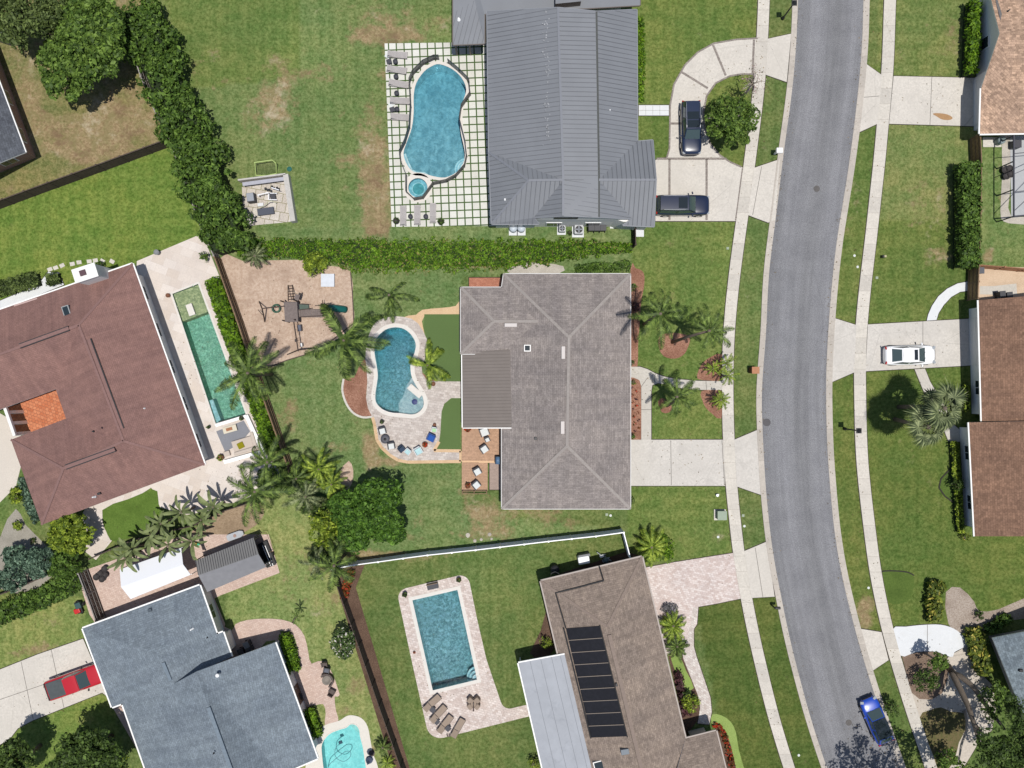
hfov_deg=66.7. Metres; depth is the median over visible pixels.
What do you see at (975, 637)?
croton hedge
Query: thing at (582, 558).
equipment box
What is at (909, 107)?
driveway
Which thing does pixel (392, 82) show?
sun lounger
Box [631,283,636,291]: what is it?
shrub
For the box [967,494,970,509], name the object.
window
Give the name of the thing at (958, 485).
shrub
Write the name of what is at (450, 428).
artificial turf
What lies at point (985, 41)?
window
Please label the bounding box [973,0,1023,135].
house
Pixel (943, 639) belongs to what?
driveway
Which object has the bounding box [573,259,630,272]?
hedge
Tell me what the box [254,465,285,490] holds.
shrub
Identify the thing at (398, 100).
sun lounger
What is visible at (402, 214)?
sun lounger
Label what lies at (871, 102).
driveway
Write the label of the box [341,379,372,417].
stone edge
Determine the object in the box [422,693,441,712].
sun lounger
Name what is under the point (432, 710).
side table
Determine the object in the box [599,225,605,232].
wheelie bin
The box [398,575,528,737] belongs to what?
pool deck
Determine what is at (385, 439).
fire table
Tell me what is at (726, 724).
ornamental turf
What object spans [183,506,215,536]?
banana plant
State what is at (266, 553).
trailer
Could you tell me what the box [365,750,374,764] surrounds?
patio umbrella
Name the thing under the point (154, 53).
tall hedge
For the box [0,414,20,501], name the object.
driveway
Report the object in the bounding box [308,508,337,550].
shrub
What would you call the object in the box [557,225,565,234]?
air conditioner
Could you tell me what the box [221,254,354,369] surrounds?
play yard
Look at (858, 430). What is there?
street lamp
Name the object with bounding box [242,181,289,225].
patio
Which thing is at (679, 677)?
flower bed
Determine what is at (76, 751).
broadleaf tree
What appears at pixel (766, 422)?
manhole cover
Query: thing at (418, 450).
patio chair
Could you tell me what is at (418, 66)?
pool coping
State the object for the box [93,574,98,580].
potted plant
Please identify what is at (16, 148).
house
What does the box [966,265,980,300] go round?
wooden fence
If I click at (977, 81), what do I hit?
garage door
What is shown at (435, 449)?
deck border
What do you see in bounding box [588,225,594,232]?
wheelie bin
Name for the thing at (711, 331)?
queen palm
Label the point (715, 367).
palm
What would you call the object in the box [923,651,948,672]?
shrub
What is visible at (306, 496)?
clumping palm
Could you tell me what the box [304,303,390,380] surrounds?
queen palm
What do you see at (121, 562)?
banana plant
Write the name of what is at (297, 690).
door
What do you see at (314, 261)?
shrub
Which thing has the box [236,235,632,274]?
sprawling hedge
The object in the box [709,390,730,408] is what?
palm
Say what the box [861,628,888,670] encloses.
driveway
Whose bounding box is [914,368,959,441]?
footpath
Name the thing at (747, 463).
driveway
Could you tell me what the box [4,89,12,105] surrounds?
window
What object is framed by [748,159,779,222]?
driveway
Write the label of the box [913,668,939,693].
shrub
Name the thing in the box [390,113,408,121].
sun lounger
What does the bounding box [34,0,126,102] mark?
broadleaf tree
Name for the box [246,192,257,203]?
grill
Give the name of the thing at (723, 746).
mulch bed
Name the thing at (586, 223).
window
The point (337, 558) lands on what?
queen palm
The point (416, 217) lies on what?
sun lounger
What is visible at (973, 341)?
garage door
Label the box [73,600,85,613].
lawn cart
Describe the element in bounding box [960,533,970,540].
shrub
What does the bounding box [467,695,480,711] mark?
covered table
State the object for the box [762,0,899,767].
road
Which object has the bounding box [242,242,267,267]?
bushy palm
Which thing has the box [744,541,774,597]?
driveway
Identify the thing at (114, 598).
patio
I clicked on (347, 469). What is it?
mulch bed
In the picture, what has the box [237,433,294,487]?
queen palm
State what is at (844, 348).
driveway
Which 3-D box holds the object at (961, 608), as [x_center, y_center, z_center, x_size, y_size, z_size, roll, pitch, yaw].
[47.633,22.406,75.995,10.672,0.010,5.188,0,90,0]
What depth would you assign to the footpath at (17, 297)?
75.98 m
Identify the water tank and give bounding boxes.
[509,227,517,235]
[517,226,525,235]
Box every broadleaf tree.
[0,0,66,53]
[0,737,42,767]
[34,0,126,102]
[43,725,128,767]
[326,476,406,554]
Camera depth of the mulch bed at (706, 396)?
75.98 m
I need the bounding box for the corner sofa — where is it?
[231,432,257,454]
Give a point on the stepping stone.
(639, 233)
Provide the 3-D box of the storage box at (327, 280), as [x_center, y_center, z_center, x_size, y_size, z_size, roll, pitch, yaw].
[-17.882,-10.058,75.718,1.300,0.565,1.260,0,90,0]
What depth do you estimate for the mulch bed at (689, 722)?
75.99 m
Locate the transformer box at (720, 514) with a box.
[714,509,726,519]
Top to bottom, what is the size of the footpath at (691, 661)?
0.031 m
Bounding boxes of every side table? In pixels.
[429,706,435,713]
[444,724,451,731]
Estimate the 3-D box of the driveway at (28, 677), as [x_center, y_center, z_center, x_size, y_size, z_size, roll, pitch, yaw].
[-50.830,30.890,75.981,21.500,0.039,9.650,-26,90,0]
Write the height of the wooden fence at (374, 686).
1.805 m
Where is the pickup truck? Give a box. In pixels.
[43,663,100,700]
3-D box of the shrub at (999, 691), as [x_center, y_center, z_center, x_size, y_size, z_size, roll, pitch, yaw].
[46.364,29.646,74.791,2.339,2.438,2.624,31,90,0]
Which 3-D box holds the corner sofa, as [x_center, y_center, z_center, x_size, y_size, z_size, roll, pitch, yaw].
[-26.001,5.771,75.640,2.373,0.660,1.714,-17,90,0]
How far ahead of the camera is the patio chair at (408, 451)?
75.54 m
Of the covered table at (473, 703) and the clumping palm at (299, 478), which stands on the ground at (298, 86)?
the clumping palm at (299, 478)
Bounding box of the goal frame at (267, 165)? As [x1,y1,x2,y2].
[254,160,276,175]
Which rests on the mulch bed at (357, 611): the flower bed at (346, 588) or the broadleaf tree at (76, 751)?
the flower bed at (346, 588)
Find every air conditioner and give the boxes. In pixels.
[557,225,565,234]
[572,225,583,236]
[982,136,1005,146]
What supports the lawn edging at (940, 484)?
on the garden bed at (945, 487)
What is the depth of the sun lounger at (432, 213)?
75.61 m
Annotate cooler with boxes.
[495,456,500,463]
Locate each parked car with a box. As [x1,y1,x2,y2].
[655,192,708,216]
[679,100,704,155]
[858,695,894,746]
[883,343,935,366]
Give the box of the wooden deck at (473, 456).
[462,428,500,493]
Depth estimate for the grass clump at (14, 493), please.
75.27 m
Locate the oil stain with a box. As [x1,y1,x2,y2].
[933,113,951,119]
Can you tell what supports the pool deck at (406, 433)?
on the ground at (298, 86)
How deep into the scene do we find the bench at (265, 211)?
75.56 m
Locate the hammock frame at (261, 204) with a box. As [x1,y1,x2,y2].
[257,201,275,208]
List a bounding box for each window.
[0,158,19,166]
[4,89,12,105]
[8,403,21,410]
[10,413,25,420]
[14,424,28,431]
[18,127,27,143]
[209,603,215,618]
[507,225,522,226]
[546,222,561,225]
[584,222,600,225]
[965,445,968,460]
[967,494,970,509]
[975,380,978,394]
[981,34,988,51]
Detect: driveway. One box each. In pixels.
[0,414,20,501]
[0,638,105,744]
[631,439,724,485]
[646,552,740,654]
[655,39,755,221]
[734,429,760,494]
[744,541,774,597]
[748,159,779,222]
[766,33,790,82]
[832,318,856,382]
[860,64,881,132]
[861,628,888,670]
[866,318,969,371]
[889,75,974,126]
[893,624,966,656]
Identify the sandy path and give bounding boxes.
[406,301,459,331]
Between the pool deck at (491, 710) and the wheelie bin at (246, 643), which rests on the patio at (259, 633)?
the wheelie bin at (246, 643)
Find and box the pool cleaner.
[328,740,350,766]
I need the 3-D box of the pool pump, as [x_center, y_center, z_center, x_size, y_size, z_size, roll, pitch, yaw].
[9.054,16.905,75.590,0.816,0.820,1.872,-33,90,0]
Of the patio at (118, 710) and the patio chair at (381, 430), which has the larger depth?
the patio at (118, 710)
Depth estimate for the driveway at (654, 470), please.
75.97 m
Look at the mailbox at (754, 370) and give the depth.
74.81 m
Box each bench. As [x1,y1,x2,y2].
[257,207,274,215]
[426,582,438,589]
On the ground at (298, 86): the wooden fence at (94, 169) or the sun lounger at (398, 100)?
the wooden fence at (94, 169)
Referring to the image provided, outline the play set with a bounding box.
[258,285,347,354]
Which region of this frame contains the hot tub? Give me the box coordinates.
[403,173,431,201]
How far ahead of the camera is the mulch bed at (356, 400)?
75.98 m
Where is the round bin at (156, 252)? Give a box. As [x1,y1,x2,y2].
[153,249,160,254]
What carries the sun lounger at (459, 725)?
on the pool deck at (491, 710)
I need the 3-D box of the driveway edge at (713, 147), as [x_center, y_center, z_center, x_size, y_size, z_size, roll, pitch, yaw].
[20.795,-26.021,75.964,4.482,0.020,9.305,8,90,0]
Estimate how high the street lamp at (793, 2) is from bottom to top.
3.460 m
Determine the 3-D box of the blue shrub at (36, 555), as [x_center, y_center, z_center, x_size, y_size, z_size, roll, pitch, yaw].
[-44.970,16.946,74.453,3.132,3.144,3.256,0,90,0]
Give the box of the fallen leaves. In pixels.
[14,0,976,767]
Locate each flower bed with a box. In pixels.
[340,569,354,598]
[674,668,691,717]
[713,722,735,767]
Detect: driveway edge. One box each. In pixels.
[666,37,757,156]
[703,73,752,167]
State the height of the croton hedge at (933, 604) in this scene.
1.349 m
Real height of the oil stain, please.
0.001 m
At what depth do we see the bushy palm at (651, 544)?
74.54 m
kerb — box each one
[756,0,826,767]
[826,0,905,767]
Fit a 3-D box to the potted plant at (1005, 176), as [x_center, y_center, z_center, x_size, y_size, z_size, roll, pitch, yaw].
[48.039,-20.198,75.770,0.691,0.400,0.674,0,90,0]
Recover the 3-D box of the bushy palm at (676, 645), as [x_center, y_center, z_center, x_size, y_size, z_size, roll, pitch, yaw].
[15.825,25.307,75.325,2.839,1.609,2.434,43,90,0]
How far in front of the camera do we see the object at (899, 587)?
75.99 m
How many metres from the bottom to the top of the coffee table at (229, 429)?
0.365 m
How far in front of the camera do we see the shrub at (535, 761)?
75.02 m
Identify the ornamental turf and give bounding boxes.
[671,655,693,690]
[711,714,743,767]
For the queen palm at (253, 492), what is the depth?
69.80 m
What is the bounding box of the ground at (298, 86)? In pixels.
[0,0,1023,767]
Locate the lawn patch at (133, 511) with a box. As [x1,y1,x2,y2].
[102,490,158,540]
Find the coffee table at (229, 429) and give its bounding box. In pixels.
[222,424,237,433]
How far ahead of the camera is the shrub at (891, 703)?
74.72 m
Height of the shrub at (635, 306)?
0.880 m
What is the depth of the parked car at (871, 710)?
74.86 m
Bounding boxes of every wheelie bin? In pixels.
[237,647,245,654]
[242,639,251,648]
[245,645,254,652]
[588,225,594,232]
[594,225,599,232]
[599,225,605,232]
[993,291,1005,297]
[1005,292,1012,297]
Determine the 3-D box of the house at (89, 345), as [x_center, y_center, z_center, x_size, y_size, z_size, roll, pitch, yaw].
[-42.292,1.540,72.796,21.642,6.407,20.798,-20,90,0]
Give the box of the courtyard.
[20,390,65,431]
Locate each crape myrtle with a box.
[703,90,760,147]
[739,65,768,98]
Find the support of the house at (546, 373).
on the ground at (298, 86)
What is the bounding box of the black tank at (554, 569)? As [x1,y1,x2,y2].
[550,564,559,574]
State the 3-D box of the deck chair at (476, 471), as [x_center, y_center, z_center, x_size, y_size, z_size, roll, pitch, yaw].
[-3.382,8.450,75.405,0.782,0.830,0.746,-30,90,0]
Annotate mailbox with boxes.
[749,367,759,373]
[774,148,782,154]
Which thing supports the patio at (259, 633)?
on the ground at (298, 86)
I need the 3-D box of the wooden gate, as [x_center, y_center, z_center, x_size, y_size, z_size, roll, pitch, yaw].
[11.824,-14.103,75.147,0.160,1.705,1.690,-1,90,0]
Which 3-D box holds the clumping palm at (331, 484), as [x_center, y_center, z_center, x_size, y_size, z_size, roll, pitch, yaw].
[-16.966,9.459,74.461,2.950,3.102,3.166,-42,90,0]
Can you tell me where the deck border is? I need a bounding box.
[371,417,461,463]
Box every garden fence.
[0,561,77,594]
[88,501,252,559]
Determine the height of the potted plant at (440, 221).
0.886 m
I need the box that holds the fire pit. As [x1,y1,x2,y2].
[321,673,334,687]
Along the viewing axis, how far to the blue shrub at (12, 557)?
73.67 m
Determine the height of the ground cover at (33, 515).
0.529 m
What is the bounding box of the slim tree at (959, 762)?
[932,710,970,767]
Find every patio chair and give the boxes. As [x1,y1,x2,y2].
[320,662,327,667]
[323,667,330,673]
[327,687,335,697]
[377,426,386,434]
[387,442,394,449]
[397,445,405,452]
[404,448,411,455]
[413,446,423,455]
[426,433,435,442]
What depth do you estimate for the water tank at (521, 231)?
75.60 m
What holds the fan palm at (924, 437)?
on the ground at (298, 86)
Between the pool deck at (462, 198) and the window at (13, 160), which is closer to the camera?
the window at (13, 160)
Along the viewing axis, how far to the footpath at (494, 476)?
75.98 m
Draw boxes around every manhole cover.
[763,419,770,425]
[814,186,819,191]
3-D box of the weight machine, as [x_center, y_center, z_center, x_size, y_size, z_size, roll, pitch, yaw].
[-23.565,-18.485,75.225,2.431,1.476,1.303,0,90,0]
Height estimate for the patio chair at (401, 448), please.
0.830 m
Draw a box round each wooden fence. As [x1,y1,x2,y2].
[0,138,167,208]
[126,34,220,258]
[213,256,292,471]
[335,579,405,767]
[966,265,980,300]
[969,134,982,265]
[981,265,1023,271]
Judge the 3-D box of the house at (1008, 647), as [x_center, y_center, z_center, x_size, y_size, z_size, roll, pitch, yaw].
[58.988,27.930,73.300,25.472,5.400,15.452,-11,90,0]
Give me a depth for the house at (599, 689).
72.65 m
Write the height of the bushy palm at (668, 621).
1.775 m
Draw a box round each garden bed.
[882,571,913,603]
[940,465,962,500]
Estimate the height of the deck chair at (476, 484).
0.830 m
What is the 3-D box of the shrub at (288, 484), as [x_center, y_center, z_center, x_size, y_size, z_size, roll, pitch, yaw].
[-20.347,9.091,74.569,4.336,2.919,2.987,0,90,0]
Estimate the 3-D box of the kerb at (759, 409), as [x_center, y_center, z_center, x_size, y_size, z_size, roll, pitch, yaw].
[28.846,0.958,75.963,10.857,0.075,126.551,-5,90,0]
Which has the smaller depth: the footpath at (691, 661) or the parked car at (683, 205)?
the parked car at (683, 205)
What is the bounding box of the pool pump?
[596,551,610,562]
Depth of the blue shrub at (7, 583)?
73.90 m
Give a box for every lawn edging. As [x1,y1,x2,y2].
[721,0,782,767]
[733,4,794,766]
[853,0,924,767]
[866,0,908,681]
[882,570,913,575]
[938,463,961,502]
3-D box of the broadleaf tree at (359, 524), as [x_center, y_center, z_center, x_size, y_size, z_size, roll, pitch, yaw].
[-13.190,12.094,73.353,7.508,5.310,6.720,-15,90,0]
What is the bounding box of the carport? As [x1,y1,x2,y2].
[195,532,272,591]
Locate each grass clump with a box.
[8,486,22,504]
[12,519,22,530]
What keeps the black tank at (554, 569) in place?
on the ground at (298, 86)
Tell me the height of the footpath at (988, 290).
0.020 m
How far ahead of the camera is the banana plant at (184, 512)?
72.57 m
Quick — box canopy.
[120,547,196,598]
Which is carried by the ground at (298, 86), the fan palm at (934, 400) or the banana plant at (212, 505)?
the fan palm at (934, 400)
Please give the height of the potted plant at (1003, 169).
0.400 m
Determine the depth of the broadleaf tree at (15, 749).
71.36 m
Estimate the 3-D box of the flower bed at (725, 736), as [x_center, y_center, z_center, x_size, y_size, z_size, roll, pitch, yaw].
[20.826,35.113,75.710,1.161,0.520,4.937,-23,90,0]
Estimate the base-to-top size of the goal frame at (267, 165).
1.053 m
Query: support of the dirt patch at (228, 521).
on the ground at (298, 86)
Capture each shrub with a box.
[0,544,29,568]
[0,564,26,592]
[20,546,54,579]
[45,549,83,584]
[46,512,96,556]
[198,251,209,262]
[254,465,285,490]
[278,465,319,494]
[298,495,328,516]
[302,250,329,277]
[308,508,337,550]
[309,543,336,567]
[329,627,355,659]
[527,757,540,767]
[539,636,552,648]
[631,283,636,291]
[632,301,639,311]
[656,534,675,563]
[661,603,678,614]
[681,693,700,712]
[682,690,691,699]
[881,697,899,716]
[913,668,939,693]
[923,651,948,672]
[933,746,957,767]
[949,478,964,490]
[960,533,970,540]
[975,611,983,620]
[985,679,1009,709]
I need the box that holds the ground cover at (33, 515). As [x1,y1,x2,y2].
[16,477,39,524]
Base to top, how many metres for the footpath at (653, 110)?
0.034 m
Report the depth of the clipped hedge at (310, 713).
74.94 m
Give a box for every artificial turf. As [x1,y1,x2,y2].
[424,314,459,380]
[437,398,459,448]
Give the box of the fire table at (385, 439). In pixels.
[381,435,389,443]
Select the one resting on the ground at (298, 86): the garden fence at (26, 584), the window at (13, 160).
the garden fence at (26, 584)
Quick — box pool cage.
[996,135,1023,222]
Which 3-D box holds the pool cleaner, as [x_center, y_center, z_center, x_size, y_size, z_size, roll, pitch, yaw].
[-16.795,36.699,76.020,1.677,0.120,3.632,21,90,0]
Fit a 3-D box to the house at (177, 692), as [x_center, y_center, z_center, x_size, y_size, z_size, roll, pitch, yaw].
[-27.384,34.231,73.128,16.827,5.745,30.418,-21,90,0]
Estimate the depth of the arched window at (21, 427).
74.92 m
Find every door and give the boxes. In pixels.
[294,682,303,704]
[969,317,977,364]
[973,71,985,125]
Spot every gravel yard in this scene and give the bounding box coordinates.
[978,267,1023,299]
[1000,135,1023,223]
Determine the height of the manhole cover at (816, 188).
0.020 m
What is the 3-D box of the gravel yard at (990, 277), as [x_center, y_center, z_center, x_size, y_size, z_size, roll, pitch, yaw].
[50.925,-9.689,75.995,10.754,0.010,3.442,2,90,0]
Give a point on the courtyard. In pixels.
(43, 410)
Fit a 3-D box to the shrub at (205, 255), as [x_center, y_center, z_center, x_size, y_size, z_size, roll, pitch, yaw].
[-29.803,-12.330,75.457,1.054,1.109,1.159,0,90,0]
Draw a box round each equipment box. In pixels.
[577,552,589,564]
[1009,140,1021,149]
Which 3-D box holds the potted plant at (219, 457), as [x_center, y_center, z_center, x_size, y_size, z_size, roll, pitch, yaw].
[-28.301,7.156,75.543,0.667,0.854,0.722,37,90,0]
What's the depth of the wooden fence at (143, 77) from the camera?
74.71 m
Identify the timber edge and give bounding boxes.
[266,324,352,368]
[350,272,353,320]
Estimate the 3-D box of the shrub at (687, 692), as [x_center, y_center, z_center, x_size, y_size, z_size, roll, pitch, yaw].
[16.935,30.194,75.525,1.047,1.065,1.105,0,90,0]
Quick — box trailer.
[257,532,275,567]
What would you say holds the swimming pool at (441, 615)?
in the ground at (298, 86)
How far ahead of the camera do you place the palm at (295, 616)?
73.75 m
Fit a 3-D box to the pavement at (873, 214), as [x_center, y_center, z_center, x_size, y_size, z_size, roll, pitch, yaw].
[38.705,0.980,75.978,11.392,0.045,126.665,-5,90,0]
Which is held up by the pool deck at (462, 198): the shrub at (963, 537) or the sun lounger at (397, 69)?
the sun lounger at (397, 69)
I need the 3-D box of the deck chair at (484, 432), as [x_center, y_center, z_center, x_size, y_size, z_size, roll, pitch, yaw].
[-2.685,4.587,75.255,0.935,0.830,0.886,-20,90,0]
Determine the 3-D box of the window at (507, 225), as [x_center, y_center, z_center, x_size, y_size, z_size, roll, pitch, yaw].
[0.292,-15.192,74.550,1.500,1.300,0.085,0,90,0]
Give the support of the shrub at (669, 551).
on the ground at (298, 86)
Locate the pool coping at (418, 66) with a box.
[399,54,470,200]
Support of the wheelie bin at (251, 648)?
on the patio at (259, 633)
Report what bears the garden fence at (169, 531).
on the ground at (298, 86)
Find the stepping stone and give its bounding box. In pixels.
[636,230,643,236]
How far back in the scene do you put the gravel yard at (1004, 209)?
75.99 m
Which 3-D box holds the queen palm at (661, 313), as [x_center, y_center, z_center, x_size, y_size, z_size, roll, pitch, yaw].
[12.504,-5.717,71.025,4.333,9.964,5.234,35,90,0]
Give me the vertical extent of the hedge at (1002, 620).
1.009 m
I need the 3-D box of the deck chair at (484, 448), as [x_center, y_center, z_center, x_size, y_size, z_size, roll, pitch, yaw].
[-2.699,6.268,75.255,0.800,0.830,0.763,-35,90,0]
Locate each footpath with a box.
[0,271,64,307]
[468,277,501,286]
[489,463,500,489]
[631,366,721,439]
[638,105,668,115]
[682,606,711,724]
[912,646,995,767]
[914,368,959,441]
[926,281,967,320]
[980,284,1016,294]
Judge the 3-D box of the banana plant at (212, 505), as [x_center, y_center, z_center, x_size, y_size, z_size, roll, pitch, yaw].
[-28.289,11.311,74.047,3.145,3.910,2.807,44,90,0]
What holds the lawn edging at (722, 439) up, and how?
on the ground at (298, 86)
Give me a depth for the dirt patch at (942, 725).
75.97 m
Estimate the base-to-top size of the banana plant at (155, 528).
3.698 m
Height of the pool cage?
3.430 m
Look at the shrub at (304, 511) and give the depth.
74.08 m
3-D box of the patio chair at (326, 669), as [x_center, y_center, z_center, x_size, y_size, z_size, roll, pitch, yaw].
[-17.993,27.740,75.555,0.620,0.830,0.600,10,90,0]
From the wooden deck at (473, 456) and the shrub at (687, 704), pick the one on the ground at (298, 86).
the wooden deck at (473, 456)
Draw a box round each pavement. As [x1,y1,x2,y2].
[722,0,794,767]
[854,0,936,767]
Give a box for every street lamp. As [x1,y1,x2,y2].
[781,0,796,20]
[843,427,861,432]
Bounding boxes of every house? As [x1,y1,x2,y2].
[0,62,35,171]
[0,262,208,524]
[81,584,318,767]
[452,0,656,229]
[460,273,630,509]
[517,555,726,767]
[960,296,1023,535]
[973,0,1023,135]
[988,629,1023,712]
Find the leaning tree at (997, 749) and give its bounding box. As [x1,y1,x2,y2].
[945,664,1023,767]
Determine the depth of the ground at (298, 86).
76.00 m
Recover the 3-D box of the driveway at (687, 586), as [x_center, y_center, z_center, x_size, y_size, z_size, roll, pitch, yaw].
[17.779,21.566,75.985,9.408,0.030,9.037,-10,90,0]
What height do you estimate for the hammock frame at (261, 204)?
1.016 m
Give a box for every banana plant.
[107,542,140,572]
[111,537,147,566]
[138,518,164,555]
[142,511,173,540]
[149,527,185,562]
[160,495,195,526]
[174,530,206,559]
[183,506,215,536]
[196,489,232,520]
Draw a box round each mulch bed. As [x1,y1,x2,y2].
[337,565,408,767]
[340,461,352,488]
[343,360,371,415]
[530,552,639,657]
[630,263,644,366]
[631,377,640,439]
[658,398,671,412]
[659,333,689,358]
[668,656,699,735]
[697,354,721,380]
[700,390,721,417]
[712,722,735,767]
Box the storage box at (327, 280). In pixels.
[321,274,334,286]
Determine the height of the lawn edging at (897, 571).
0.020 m
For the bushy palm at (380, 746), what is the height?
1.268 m
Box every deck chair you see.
[471,480,480,489]
[472,467,481,476]
[479,429,489,436]
[479,444,489,453]
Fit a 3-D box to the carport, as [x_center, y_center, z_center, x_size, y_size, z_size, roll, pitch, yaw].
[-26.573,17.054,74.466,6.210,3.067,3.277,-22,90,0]
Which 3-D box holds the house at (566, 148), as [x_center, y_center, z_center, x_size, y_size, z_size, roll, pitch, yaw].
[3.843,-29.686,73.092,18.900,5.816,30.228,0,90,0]
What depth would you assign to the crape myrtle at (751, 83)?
72.14 m
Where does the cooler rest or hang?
on the wooden deck at (473, 456)
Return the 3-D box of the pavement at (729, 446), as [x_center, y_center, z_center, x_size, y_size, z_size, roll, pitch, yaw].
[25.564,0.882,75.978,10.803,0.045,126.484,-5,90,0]
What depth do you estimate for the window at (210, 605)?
74.79 m
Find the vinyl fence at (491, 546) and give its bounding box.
[337,528,630,567]
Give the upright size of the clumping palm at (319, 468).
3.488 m
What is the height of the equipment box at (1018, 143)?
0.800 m
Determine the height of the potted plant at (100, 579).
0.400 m
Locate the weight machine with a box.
[257,185,278,199]
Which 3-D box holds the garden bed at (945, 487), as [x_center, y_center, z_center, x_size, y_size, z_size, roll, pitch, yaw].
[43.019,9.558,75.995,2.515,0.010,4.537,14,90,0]
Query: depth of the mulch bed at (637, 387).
75.98 m
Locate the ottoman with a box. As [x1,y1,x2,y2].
[223,450,230,456]
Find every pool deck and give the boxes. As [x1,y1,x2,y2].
[305,715,377,767]
[365,316,460,460]
[385,42,495,226]
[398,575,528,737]
[1010,136,1023,215]
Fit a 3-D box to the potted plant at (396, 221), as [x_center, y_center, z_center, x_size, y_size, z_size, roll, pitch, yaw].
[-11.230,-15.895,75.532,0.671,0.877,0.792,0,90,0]
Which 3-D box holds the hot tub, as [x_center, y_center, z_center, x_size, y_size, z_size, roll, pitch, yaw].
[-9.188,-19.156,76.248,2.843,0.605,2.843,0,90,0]
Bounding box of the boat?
[226,530,243,540]
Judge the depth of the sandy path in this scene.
75.99 m
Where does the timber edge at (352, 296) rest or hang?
on the play yard at (252, 286)
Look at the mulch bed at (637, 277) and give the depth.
75.98 m
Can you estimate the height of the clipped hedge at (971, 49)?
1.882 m
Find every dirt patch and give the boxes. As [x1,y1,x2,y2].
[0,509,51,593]
[192,499,263,533]
[507,263,564,272]
[902,652,947,699]
[920,707,965,767]
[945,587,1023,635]
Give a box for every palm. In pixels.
[214,336,279,410]
[227,463,297,526]
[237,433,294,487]
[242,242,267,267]
[276,457,311,494]
[281,474,327,512]
[291,608,304,623]
[298,545,335,579]
[301,447,341,489]
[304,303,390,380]
[307,539,357,592]
[316,468,348,497]
[365,282,419,322]
[373,736,391,756]
[379,754,396,767]
[406,338,450,389]
[627,288,691,349]
[634,525,667,567]
[657,369,699,416]
[659,607,686,643]
[664,635,689,661]
[671,304,734,351]
[702,361,722,375]
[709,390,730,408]
[717,353,736,372]
[718,367,739,385]
[893,402,949,449]
[897,377,968,432]
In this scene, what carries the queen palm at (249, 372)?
on the ground at (298, 86)
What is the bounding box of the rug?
[216,421,249,450]
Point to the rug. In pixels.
(241, 432)
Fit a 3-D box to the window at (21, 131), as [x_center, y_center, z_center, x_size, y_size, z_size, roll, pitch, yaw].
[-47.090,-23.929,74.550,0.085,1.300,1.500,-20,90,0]
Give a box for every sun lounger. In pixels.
[386,64,406,74]
[387,50,407,59]
[388,78,408,88]
[390,96,409,104]
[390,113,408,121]
[400,206,406,225]
[414,205,420,224]
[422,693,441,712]
[429,704,447,723]
[430,203,435,222]
[436,714,453,733]
[450,717,465,738]
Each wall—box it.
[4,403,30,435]
[215,415,264,463]
[238,173,297,222]
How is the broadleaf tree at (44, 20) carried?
on the ground at (298, 86)
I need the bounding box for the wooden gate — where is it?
[632,227,636,247]
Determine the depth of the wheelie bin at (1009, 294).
74.96 m
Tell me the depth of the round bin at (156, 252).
75.46 m
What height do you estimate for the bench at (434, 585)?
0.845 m
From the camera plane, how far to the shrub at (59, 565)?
73.79 m
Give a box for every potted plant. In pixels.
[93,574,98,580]
[98,576,105,581]
[101,566,107,571]
[101,572,108,578]
[216,454,223,460]
[393,216,399,223]
[437,218,444,224]
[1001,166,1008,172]
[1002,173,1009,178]
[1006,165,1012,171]
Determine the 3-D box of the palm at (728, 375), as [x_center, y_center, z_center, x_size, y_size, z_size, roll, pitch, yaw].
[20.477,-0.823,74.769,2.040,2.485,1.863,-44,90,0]
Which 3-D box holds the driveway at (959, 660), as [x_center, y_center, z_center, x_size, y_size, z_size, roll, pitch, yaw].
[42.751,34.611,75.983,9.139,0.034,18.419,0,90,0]
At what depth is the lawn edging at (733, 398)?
75.99 m
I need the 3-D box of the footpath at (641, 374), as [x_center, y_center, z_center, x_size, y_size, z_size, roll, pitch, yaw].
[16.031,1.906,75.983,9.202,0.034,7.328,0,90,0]
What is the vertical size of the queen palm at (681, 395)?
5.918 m
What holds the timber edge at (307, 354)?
on the play yard at (252, 286)
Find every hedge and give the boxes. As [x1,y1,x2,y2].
[0,270,42,296]
[0,571,84,627]
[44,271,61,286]
[120,0,255,255]
[204,276,279,451]
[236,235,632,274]
[278,631,300,673]
[303,705,323,739]
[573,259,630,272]
[638,16,646,102]
[923,579,946,622]
[949,440,964,533]
[952,160,982,269]
[961,0,983,77]
[961,384,970,411]
[962,625,993,676]
[983,611,1012,633]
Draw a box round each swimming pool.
[170,282,247,425]
[321,723,366,767]
[370,323,427,417]
[401,61,468,179]
[408,586,480,694]
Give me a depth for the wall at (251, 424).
75.50 m
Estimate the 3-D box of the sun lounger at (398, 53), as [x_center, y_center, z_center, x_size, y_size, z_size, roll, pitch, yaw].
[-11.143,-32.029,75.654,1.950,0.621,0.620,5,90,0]
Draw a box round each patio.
[82,236,277,559]
[82,534,279,626]
[113,706,136,748]
[217,619,339,724]
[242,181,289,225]
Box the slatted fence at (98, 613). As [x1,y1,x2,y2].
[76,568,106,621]
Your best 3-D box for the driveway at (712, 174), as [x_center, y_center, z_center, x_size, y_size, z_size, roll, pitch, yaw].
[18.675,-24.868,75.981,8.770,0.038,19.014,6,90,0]
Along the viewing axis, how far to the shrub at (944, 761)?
74.43 m
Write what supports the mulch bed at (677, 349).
on the ground at (298, 86)

